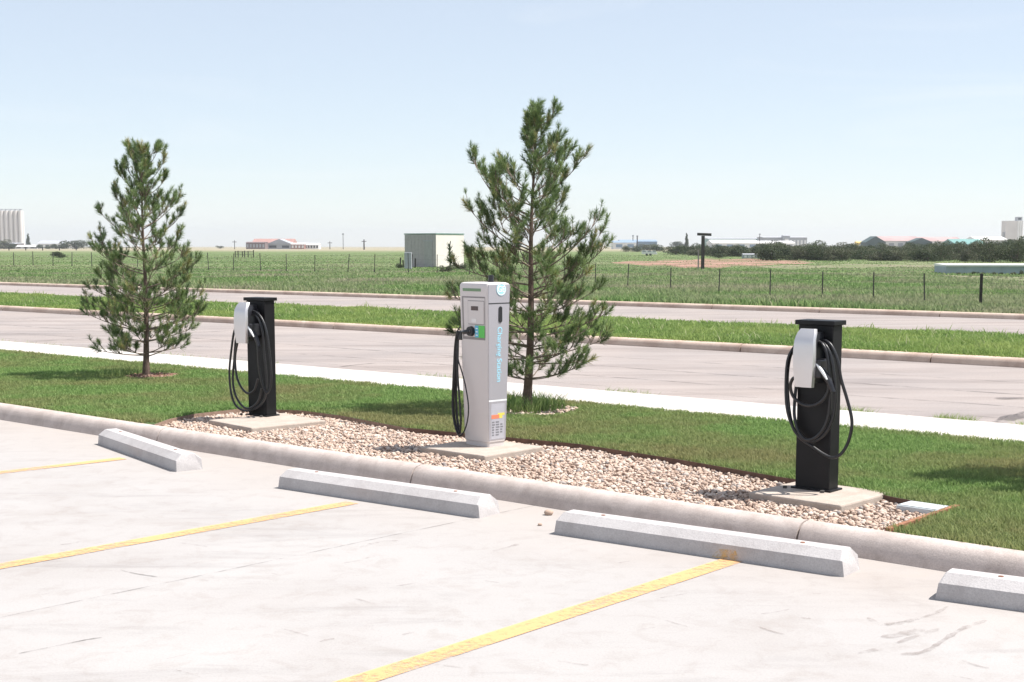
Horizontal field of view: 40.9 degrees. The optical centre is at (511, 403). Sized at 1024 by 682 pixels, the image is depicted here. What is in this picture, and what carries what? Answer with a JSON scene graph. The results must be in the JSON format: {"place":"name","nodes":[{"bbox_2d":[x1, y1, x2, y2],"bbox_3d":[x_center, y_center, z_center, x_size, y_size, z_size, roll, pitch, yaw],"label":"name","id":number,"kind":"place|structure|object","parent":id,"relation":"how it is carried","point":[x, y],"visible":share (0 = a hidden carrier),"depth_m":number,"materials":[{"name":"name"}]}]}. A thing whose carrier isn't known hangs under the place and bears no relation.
{"place":"outdoors","nodes":[
{"label":"outdoors","id":0,"kind":"place"},
{"bbox_2d":[15,245,37,248],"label":"white barn","id":1,"kind":"structure","parent":0,"point":[26,246],"depth_m":854.74,"materials":[{"name":"clear metal"}]},
{"bbox_2d":[37,240,73,246],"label":"pale house","id":2,"kind":"structure","parent":0,"point":[44,243],"depth_m":1045.20,"materials":[{"name":"white"}]},
{"bbox_2d":[245,242,267,248],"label":"dark barn","id":3,"kind":"structure","parent":0,"point":[256,245],"depth_m":755.00,"materials":[{"name":"metal"}]},
{"bbox_2d":[252,239,296,242],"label":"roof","id":4,"kind":"structure","parent":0,"point":[272,240],"depth_m":789.90,"materials":[{"name":"metal"}]},
{"bbox_2d":[268,239,292,248],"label":"grey barn","id":5,"kind":"structure","parent":0,"point":[281,244],"depth_m":764.88,"materials":[{"name":"clear metal"}]},
{"bbox_2d":[0,420,1023,681],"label":"parking lot","id":6,"kind":"structure","parent":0,"point":[364,588],"depth_m":6.66,"materials":[{"name":"concrete"}]},
{"bbox_2d":[0,457,124,473],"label":"parking line","id":7,"kind":"object","parent":6,"relation":"on","point":[84,462],"visible":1,"depth_m":10.80,"materials":[{"name":"yellow paint"}]},
{"bbox_2d":[98,428,202,471],"bbox_3d":[-2.977,0.358,11.213,0.215,0.131,1.820,-5,8,-35],"label":"wheel stop","id":8,"kind":"object","parent":6,"relation":"on","point":[169,457],"visible":1,"depth_m":10.93,"materials":[{"name":"concrete"}]},
{"bbox_2d":[0,501,357,568],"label":"parking line","id":9,"kind":"object","parent":6,"relation":"on","point":[139,540],"visible":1,"depth_m":8.08,"materials":[{"name":"yellow paint"}]},
{"bbox_2d":[278,468,499,517],"bbox_3d":[-0.867,0.582,9.263,1.820,0.131,0.215,5,8,37],"label":"wheel stop","id":10,"kind":"object","parent":6,"relation":"on","point":[440,499],"visible":1,"depth_m":9.11,"materials":[{"name":"concrete"}]},
{"bbox_2d":[0,403,1023,576],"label":"kerb","id":11,"kind":"structure","parent":6,"relation":"on","point":[944,555],"depth_m":8.93,"materials":[{"name":"concrete"}]},
{"bbox_2d":[334,558,739,681],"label":"parking line","id":12,"kind":"object","parent":6,"relation":"on","point":[379,673],"visible":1,"depth_m":6.19,"materials":[{"name":"yellow paint"}]},
{"bbox_2d":[554,509,859,576],"bbox_3d":[1.044,0.759,7.717,1.820,0.131,0.217,5,8,36],"label":"wheel stop","id":13,"kind":"object","parent":6,"relation":"on","point":[813,557],"visible":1,"depth_m":7.57,"materials":[{"name":"concrete"}]},
{"bbox_2d":[935,568,1023,611],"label":"wheel stop","id":14,"kind":"object","parent":6,"relation":"on","point":[994,590],"visible":1,"depth_m":6.56,"materials":[{"name":"concrete"}]},
{"bbox_2d":[0,311,1023,424],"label":"road","id":15,"kind":"structure","parent":0,"point":[923,389],"depth_m":19.55,"materials":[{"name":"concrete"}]},
{"bbox_2d":[0,305,1023,367],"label":"kerb","id":16,"kind":"structure","parent":15,"relation":"on","point":[1017,362],"depth_m":23.09,"materials":[{"name":"concrete"}]},
{"bbox_2d":[0,341,1023,440],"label":"sidewalk","id":17,"kind":"structure","parent":0,"point":[982,429],"depth_m":14.47,"materials":[{"name":"concrete"}]},
{"bbox_2d":[0,247,1023,313],"bbox_3d":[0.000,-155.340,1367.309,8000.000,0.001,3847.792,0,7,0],"label":"field","id":18,"kind":"structure","parent":0,"point":[322,251],"depth_m":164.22,"materials":[{"name":"plant"}]},
{"bbox_2d":[0,239,11,248],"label":"horizon tree","id":19,"kind":"object","parent":18,"relation":"on","point":[3,244],"visible":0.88,"depth_m":769.37,"materials":[{"name":"green plant"}]},
{"bbox_2d":[0,209,24,244],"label":"grain elevator","id":20,"kind":"object","parent":18,"relation":"on","point":[12,226],"visible":0.72,"depth_m":1139.28,"materials":[{"name":"concrete"}]},
{"bbox_2d":[51,251,67,257],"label":"field bush","id":21,"kind":"object","parent":18,"relation":"on","point":[58,254],"visible":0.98,"depth_m":187.25,"materials":[{"name":"green plant"}]},
{"bbox_2d":[59,240,92,248],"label":"horizon tree","id":22,"kind":"object","parent":18,"relation":"on","point":[78,243],"visible":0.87,"depth_m":767.10,"materials":[{"name":"green plant"}]},
{"bbox_2d":[0,247,170,249],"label":"rail fence","id":23,"kind":"object","parent":18,"relation":"on","point":[62,247],"visible":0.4,"depth_m":512.43,"materials":[{"name":"brown wood"}]},
{"bbox_2d":[291,243,305,248],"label":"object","id":24,"kind":"structure","parent":18,"relation":"on","point":[298,245],"depth_m":745.13,"materials":[{"name":"metal"}]},
{"bbox_2d":[306,243,320,248],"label":"white shop","id":25,"kind":"structure","parent":18,"relation":"on","point":[313,245],"depth_m":750.10,"materials":[{"name":"clear"}]},
{"bbox_2d":[404,252,411,268],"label":"meter box","id":26,"kind":"object","parent":18,"relation":"on","point":[407,255],"visible":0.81,"depth_m":95.83,"materials":[{"name":"metal"}]},
{"bbox_2d":[404,233,463,266],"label":"shed","id":27,"kind":"structure","parent":18,"relation":"on","point":[426,248],"depth_m":104.17,"materials":[{"name":"metal"}]},
{"bbox_2d":[424,241,431,266],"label":"door","id":28,"kind":"structure","parent":27,"relation":"in","point":[427,244],"depth_m":103.73,"materials":[{"name":"paint"}]},
{"bbox_2d":[437,265,454,271],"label":"weed clump","id":29,"kind":"object","parent":18,"relation":"on","point":[442,269],"visible":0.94,"depth_m":83.81,"materials":[{"name":"green plant"}]},
{"bbox_2d":[13,251,1023,303],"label":"wire fence","id":30,"kind":"object","parent":18,"relation":"on","point":[980,291],"visible":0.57,"depth_m":45.18,"materials":[{"name":"metal"}]},
{"bbox_2d":[611,241,636,248],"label":"light hangar","id":31,"kind":"structure","parent":18,"relation":"on","point":[620,244],"depth_m":784.80,"materials":[{"name":"metal"}]},
{"bbox_2d":[630,245,644,251],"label":"scrub tree","id":32,"kind":"object","parent":18,"relation":"on","point":[634,248],"visible":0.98,"depth_m":384.03,"materials":[{"name":"green plant"}]},
{"bbox_2d":[618,240,657,248],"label":"blue hangar","id":33,"kind":"structure","parent":18,"relation":"on","point":[647,242],"depth_m":814.47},
{"bbox_2d":[637,244,656,249],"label":"scrub tree","id":34,"kind":"object","parent":18,"relation":"on","point":[646,246],"visible":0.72,"depth_m":511.32,"materials":[{"name":"green plant"}]},
{"bbox_2d":[642,250,656,255],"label":"camper trailer","id":35,"kind":"object","parent":18,"relation":"on","point":[649,252],"visible":0.97,"depth_m":229.77,"materials":[{"name":"white plastic"}]},
{"bbox_2d":[660,245,686,254],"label":"scrub tree","id":36,"kind":"object","parent":18,"relation":"on","point":[673,250],"visible":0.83,"depth_m":255.48,"materials":[{"name":"green plant"}]},
{"bbox_2d":[678,243,700,254],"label":"scrub tree","id":37,"kind":"object","parent":18,"relation":"on","point":[684,250],"visible":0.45,"depth_m":242.57,"materials":[{"name":"green plant"}]},
{"bbox_2d":[683,248,705,255],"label":"scrub tree","id":38,"kind":"object","parent":18,"relation":"on","point":[692,253],"visible":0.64,"depth_m":229.98,"materials":[{"name":"green plant"}]},
{"bbox_2d":[697,233,711,268],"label":"wooden post","id":39,"kind":"object","parent":18,"relation":"on","point":[702,235],"visible":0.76,"depth_m":93.90,"materials":[{"name":"brown wood"}]},
{"bbox_2d":[612,259,809,267],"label":"dirt patch","id":40,"kind":"object","parent":18,"relation":"on","point":[718,263],"visible":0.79,"depth_m":125.08,"materials":[{"name":"soil"}]},
{"bbox_2d":[707,253,725,257],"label":"scrub tree","id":41,"kind":"object","parent":18,"relation":"on","point":[718,255],"visible":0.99,"depth_m":184.07,"materials":[{"name":"green plant"}]},
{"bbox_2d":[705,243,730,256],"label":"scrub tree","id":42,"kind":"object","parent":18,"relation":"on","point":[717,250],"visible":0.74,"depth_m":209.12,"materials":[{"name":"green plant"}]},
{"bbox_2d":[716,245,743,256],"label":"scrub tree","id":43,"kind":"object","parent":18,"relation":"on","point":[732,248],"visible":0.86,"depth_m":209.44,"materials":[{"name":"green plant"}]},
{"bbox_2d":[727,244,750,256],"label":"scrub tree","id":44,"kind":"object","parent":18,"relation":"on","point":[739,252],"visible":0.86,"depth_m":209.09,"materials":[{"name":"green plant"}]},
{"bbox_2d":[742,253,757,257],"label":"mobile home","id":45,"kind":"object","parent":18,"relation":"on","point":[747,255],"visible":0.57,"depth_m":178.12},
{"bbox_2d":[749,245,777,259],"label":"scrub tree","id":46,"kind":"object","parent":18,"relation":"on","point":[767,246],"visible":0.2,"depth_m":158.82,"materials":[{"name":"green plant"}]},
{"bbox_2d":[751,247,791,260],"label":"scrub tree","id":47,"kind":"object","parent":18,"relation":"on","point":[765,252],"visible":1,"depth_m":151.40,"materials":[{"name":"green plant"}]},
{"bbox_2d":[770,241,787,258],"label":"scrub tree","id":48,"kind":"object","parent":18,"relation":"on","point":[779,243],"visible":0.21,"depth_m":173.62,"materials":[{"name":"green plant"}]},
{"bbox_2d":[757,237,806,245],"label":"grey plant","id":49,"kind":"object","parent":18,"relation":"on","point":[799,240],"visible":0.41,"depth_m":992.93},
{"bbox_2d":[777,247,804,259],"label":"scrub tree","id":50,"kind":"object","parent":18,"relation":"on","point":[787,252],"visible":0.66,"depth_m":156.66,"materials":[{"name":"green plant"}]},
{"bbox_2d":[786,246,809,259],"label":"scrub tree","id":51,"kind":"object","parent":18,"relation":"on","point":[798,254],"visible":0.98,"depth_m":153.25,"materials":[{"name":"green plant"}]},
{"bbox_2d":[801,245,835,260],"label":"scrub tree","id":52,"kind":"object","parent":18,"relation":"on","point":[817,249],"visible":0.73,"depth_m":152.53,"materials":[{"name":"green plant"}]},
{"bbox_2d":[807,240,831,251],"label":"scrub tree","id":53,"kind":"object","parent":18,"relation":"on","point":[823,245],"visible":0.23,"depth_m":271.35,"materials":[{"name":"green plant"}]},
{"bbox_2d":[808,246,838,260],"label":"scrub tree","id":54,"kind":"object","parent":18,"relation":"on","point":[833,247],"visible":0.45,"depth_m":152.33,"materials":[{"name":"green plant"}]},
{"bbox_2d":[817,247,843,260],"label":"scrub tree","id":55,"kind":"object","parent":18,"relation":"on","point":[829,252],"visible":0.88,"depth_m":149.69,"materials":[{"name":"green plant"}]},
{"bbox_2d":[830,247,855,260],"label":"scrub tree","id":56,"kind":"object","parent":18,"relation":"on","point":[841,255],"visible":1,"depth_m":147.98,"materials":[{"name":"green plant"}]},
{"bbox_2d":[835,241,859,248],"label":"scrub tree","id":57,"kind":"object","parent":18,"relation":"on","point":[843,245],"visible":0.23,"depth_m":256.93,"materials":[{"name":"green plant"}]},
{"bbox_2d":[762,263,933,267],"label":"dirt patch","id":58,"kind":"object","parent":18,"relation":"on","point":[858,267],"visible":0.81,"depth_m":106.27,"materials":[{"name":"soil"}]},
{"bbox_2d":[840,244,875,250],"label":"scrub tree","id":59,"kind":"object","parent":18,"relation":"on","point":[853,246],"visible":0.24,"depth_m":253.26,"materials":[{"name":"green plant"}]},
{"bbox_2d":[848,248,877,259],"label":"scrub tree","id":60,"kind":"object","parent":18,"relation":"on","point":[857,254],"visible":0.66,"depth_m":162.02,"materials":[{"name":"green plant"}]},
{"bbox_2d":[858,252,883,260],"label":"scrub tree","id":61,"kind":"object","parent":18,"relation":"on","point":[872,257],"visible":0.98,"depth_m":149.46,"materials":[{"name":"green plant"}]},
{"bbox_2d":[865,249,907,260],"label":"scrub tree","id":62,"kind":"object","parent":18,"relation":"on","point":[885,256],"visible":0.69,"depth_m":149.58,"materials":[{"name":"green plant"}]},
{"bbox_2d":[875,242,898,251],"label":"scrub tree","id":63,"kind":"object","parent":18,"relation":"on","point":[882,247],"visible":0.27,"depth_m":256.29,"materials":[{"name":"green plant"}]},
{"bbox_2d":[884,249,909,260],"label":"scrub tree","id":64,"kind":"object","parent":18,"relation":"on","point":[900,256],"visible":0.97,"depth_m":148.09,"materials":[{"name":"green plant"}]},
{"bbox_2d":[884,244,912,250],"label":"scrub tree","id":65,"kind":"object","parent":18,"relation":"on","point":[905,246],"visible":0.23,"depth_m":222.79,"materials":[{"name":"green plant"}]},
{"bbox_2d":[905,242,925,251],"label":"scrub tree","id":66,"kind":"object","parent":18,"relation":"on","point":[913,245],"visible":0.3,"depth_m":246.89,"materials":[{"name":"green plant"}]},
{"bbox_2d":[910,247,932,260],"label":"scrub tree","id":67,"kind":"object","parent":18,"relation":"on","point":[928,249],"visible":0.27,"depth_m":144.66,"materials":[{"name":"green plant"}]},
{"bbox_2d":[907,249,949,261],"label":"scrub tree","id":68,"kind":"object","parent":18,"relation":"on","point":[922,254],"visible":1,"depth_m":141.89,"materials":[{"name":"green plant"}]},
{"bbox_2d":[928,243,951,260],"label":"scrub tree","id":69,"kind":"object","parent":18,"relation":"on","point":[937,248],"visible":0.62,"depth_m":146.50,"materials":[{"name":"green plant"}]},
{"bbox_2d":[933,241,954,260],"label":"scrub tree","id":70,"kind":"object","parent":18,"relation":"on","point":[948,250],"visible":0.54,"depth_m":148.21,"materials":[{"name":"green plant"}]},
{"bbox_2d":[946,251,959,259],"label":"scrub tree","id":71,"kind":"object","parent":18,"relation":"on","point":[955,255],"visible":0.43,"depth_m":155.22,"materials":[{"name":"green plant"}]},
{"bbox_2d":[948,241,964,258],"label":"scrub tree","id":72,"kind":"object","parent":18,"relation":"on","point":[960,249],"visible":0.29,"depth_m":159.15,"materials":[{"name":"green plant"}]},
{"bbox_2d":[952,248,983,261],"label":"scrub tree","id":73,"kind":"object","parent":18,"relation":"on","point":[964,254],"visible":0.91,"depth_m":141.55,"materials":[{"name":"green plant"}]},
{"bbox_2d":[934,264,1023,273],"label":"livestock shelter","id":74,"kind":"object","parent":18,"relation":"on","point":[980,268],"visible":0.68,"depth_m":77.81,"materials":[{"name":"grey metal"}]},
{"bbox_2d":[958,240,1002,260],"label":"scrub tree","id":75,"kind":"object","parent":18,"relation":"on","point":[974,248],"visible":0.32,"depth_m":143.49,"materials":[{"name":"green plant"}]},
{"bbox_2d":[969,237,1013,261],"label":"scrub tree","id":76,"kind":"object","parent":18,"relation":"on","point":[987,255],"visible":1,"depth_m":135.25,"materials":[{"name":"green plant"}]},
{"bbox_2d":[997,236,1023,261],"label":"scrub tree","id":77,"kind":"object","parent":18,"relation":"on","point":[1019,248],"visible":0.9,"depth_m":135.00,"materials":[{"name":"green plant"}]},
{"bbox_2d":[0,285,1023,334],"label":"road","id":78,"kind":"structure","parent":0,"point":[897,322],"depth_m":34.95,"materials":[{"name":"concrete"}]},
{"bbox_2d":[0,282,1023,319],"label":"farthest kerb","id":79,"kind":"structure","parent":78,"relation":"on","point":[824,310],"depth_m":38.06,"materials":[{"name":"concrete"}]},
{"bbox_2d":[0,0,1023,246],"label":"sky","id":80,"kind":"structure","parent":0,"point":[832,122],"materials":[{"name":"blue"}]},
{"bbox_2d":[0,349,1023,550],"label":"lawn","id":81,"kind":"structure","parent":0,"point":[938,537],"depth_m":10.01,"materials":[{"name":"plant"}]},
{"bbox_2d":[78,136,209,374],"bbox_3d":[-4.438,-1.772,16.547,1.545,2.891,1.571,0,7,0],"label":"pine tree","id":82,"kind":"object","parent":81,"relation":"on","point":[138,152],"visible":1,"depth_m":16.41,"materials":[{"name":"green plant"}]},
{"bbox_2d":[125,372,176,378],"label":"mulch","id":83,"kind":"object","parent":81,"relation":"on","point":[140,375],"visible":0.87,"depth_m":16.64,"materials":[{"name":"wood"}]},
{"bbox_2d":[74,360,567,413],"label":"tall grass","id":84,"kind":"structure","parent":81,"relation":"on","point":[542,403],"depth_m":13.13,"materials":[{"name":"plant"}]},
{"bbox_2d":[1,338,1023,441],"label":"edge grass","id":85,"kind":"structure","parent":81,"relation":"on","point":[940,416],"depth_m":13.35,"materials":[{"name":"plant"}]},
{"bbox_2d":[441,94,615,409],"bbox_3d":[0.144,-1.421,13.073,1.408,2.990,1.496,6,9,41],"label":"pine tree","id":86,"kind":"object","parent":81,"relation":"on","point":[533,121],"visible":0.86,"depth_m":12.97,"materials":[{"name":"green plant"}]},
{"bbox_2d":[506,404,577,414],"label":"tree ring stones","id":87,"kind":"object","parent":81,"relation":"on","point":[567,409],"visible":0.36,"depth_m":13.02,"materials":[{"name":"stone"}]},
{"bbox_2d":[408,428,959,531],"bbox_3d":[0.963,0.466,10.041,0.910,0.125,5.318,-4,8,-34],"label":"landscape edging","id":88,"kind":"object","parent":81,"relation":"on","point":[723,470],"visible":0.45,"depth_m":10.27,"materials":[{"name":"metal"}]},
{"bbox_2d":[27,306,1000,356],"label":"median","id":89,"kind":"object","parent":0,"point":[651,338],"depth_m":22.87,"materials":[{"name":"plant"}]},
{"bbox_2d":[0,290,1023,357],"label":"median grass","id":90,"kind":"structure","parent":89,"relation":"on","point":[968,342],"depth_m":25.78,"materials":[{"name":"plant"}]},
{"bbox_2d":[158,412,924,530],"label":"gravel","id":91,"kind":"structure","parent":0,"point":[648,477],"depth_m":10.00,"materials":[{"name":"gravel"}]},
{"bbox_2d":[705,238,756,245],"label":"green hall","id":92,"kind":"structure","parent":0,"point":[706,239],"depth_m":1035.68,"materials":[{"name":"metal"}]},
{"bbox_2d":[706,240,758,248],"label":"white dome hall","id":93,"kind":"structure","parent":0,"point":[745,243],"depth_m":895.95,"materials":[{"name":"metal"}]},
{"bbox_2d":[758,241,794,245],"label":"white hall","id":94,"kind":"structure","parent":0,"point":[791,243],"depth_m":917.05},
{"bbox_2d":[860,236,885,246],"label":"gabled warehouse","id":95,"kind":"structure","parent":0,"point":[872,240],"depth_m":635.68,"materials":[{"name":"metal"}]},
{"bbox_2d":[877,236,917,246],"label":"warehouse","id":96,"kind":"structure","parent":0,"point":[899,241],"depth_m":651.14,"materials":[{"name":"metal"}]},
{"bbox_2d":[907,238,931,245],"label":"gabled warehouse","id":97,"kind":"structure","parent":0,"point":[921,241],"depth_m":637.62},
{"bbox_2d":[918,237,958,245],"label":"rusty warehouse","id":98,"kind":"structure","parent":0,"point":[935,239],"depth_m":662.62,"materials":[{"name":"metal"}]},
{"bbox_2d":[942,239,979,244],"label":"green roof hall","id":99,"kind":"structure","parent":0,"point":[967,241],"depth_m":623.18,"materials":[{"name":"metal"}]},
{"bbox_2d":[967,236,1005,244],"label":"white hall","id":100,"kind":"structure","parent":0,"point":[996,238],"depth_m":757.85,"materials":[{"name":"metal"}]},
{"bbox_2d":[1001,217,1023,240],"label":"elevator tower","id":101,"kind":"structure","parent":0,"point":[1012,230],"depth_m":892.98,"materials":[{"name":"concrete"}]},
{"label":"gravel bed","id":102,"kind":"structure","parent":0,"visible":0},
{"bbox_2d":[209,413,325,432],"bbox_3d":[-2.220,0.202,12.467,0.780,0.115,0.740,-6,9,-42],"label":"concrete pad","id":103,"kind":"object","parent":102,"relation":"on","point":[257,424],"visible":0.59,"depth_m":12.34,"materials":[{"name":"concrete"}]},
{"bbox_2d":[228,297,279,416],"bbox_3d":[-2.415,-0.438,12.732,0.608,1.096,0.311,5,8,37],"label":"charging post","id":104,"kind":"object","parent":103,"relation":"on","point":[254,323],"visible":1,"depth_m":12.66,"materials":[{"name":"metal"}]},
{"bbox_2d":[155,409,407,431],"bbox_3d":[-0.185,0.408,10.616,7.389,0.088,1.534,6,9,41],"label":"lawn edge","id":105,"kind":"object","parent":102,"relation":"on","point":[359,421],"visible":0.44,"depth_m":12.90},
{"bbox_2d":[420,440,542,461],"bbox_3d":[-0.239,0.391,10.826,0.700,0.115,0.680,6,9,42],"label":"concrete pad","id":106,"kind":"object","parent":102,"relation":"on","point":[482,453],"visible":0.53,"depth_m":10.66,"materials":[{"name":"concrete"}]},
{"bbox_2d":[451,275,509,446],"bbox_3d":[-0.269,-0.345,10.859,0.302,1.340,0.442,-6,9,-43],"label":"charging cabinet","id":107,"kind":"object","parent":106,"relation":"on","point":[483,334],"visible":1,"depth_m":10.75,"materials":[{"name":"metal"}]},
{"bbox_2d":[749,482,888,513],"bbox_3d":[1.974,0.621,8.820,0.670,0.115,0.630,6,9,43],"label":"concrete pad","id":108,"kind":"object","parent":102,"relation":"on","point":[846,498],"visible":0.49,"depth_m":8.67,"materials":[{"name":"concrete"}]},
{"bbox_2d":[783,319,853,492],"bbox_3d":[1.964,0.016,8.783,0.490,1.096,0.311,6,9,41],"label":"charging post","id":109,"kind":"object","parent":108,"relation":"on","point":[815,351],"visible":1,"depth_m":8.78,"materials":[{"name":"metal"}]},
{"bbox_2d":[896,501,946,513],"bbox_3d":[2.512,0.661,8.399,0.270,0.091,0.180,6,9,43],"label":"valve box","id":110,"kind":"object","parent":102,"relation":"on","point":[919,507],"visible":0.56,"depth_m":8.37,"materials":[{"name":"plastic"}]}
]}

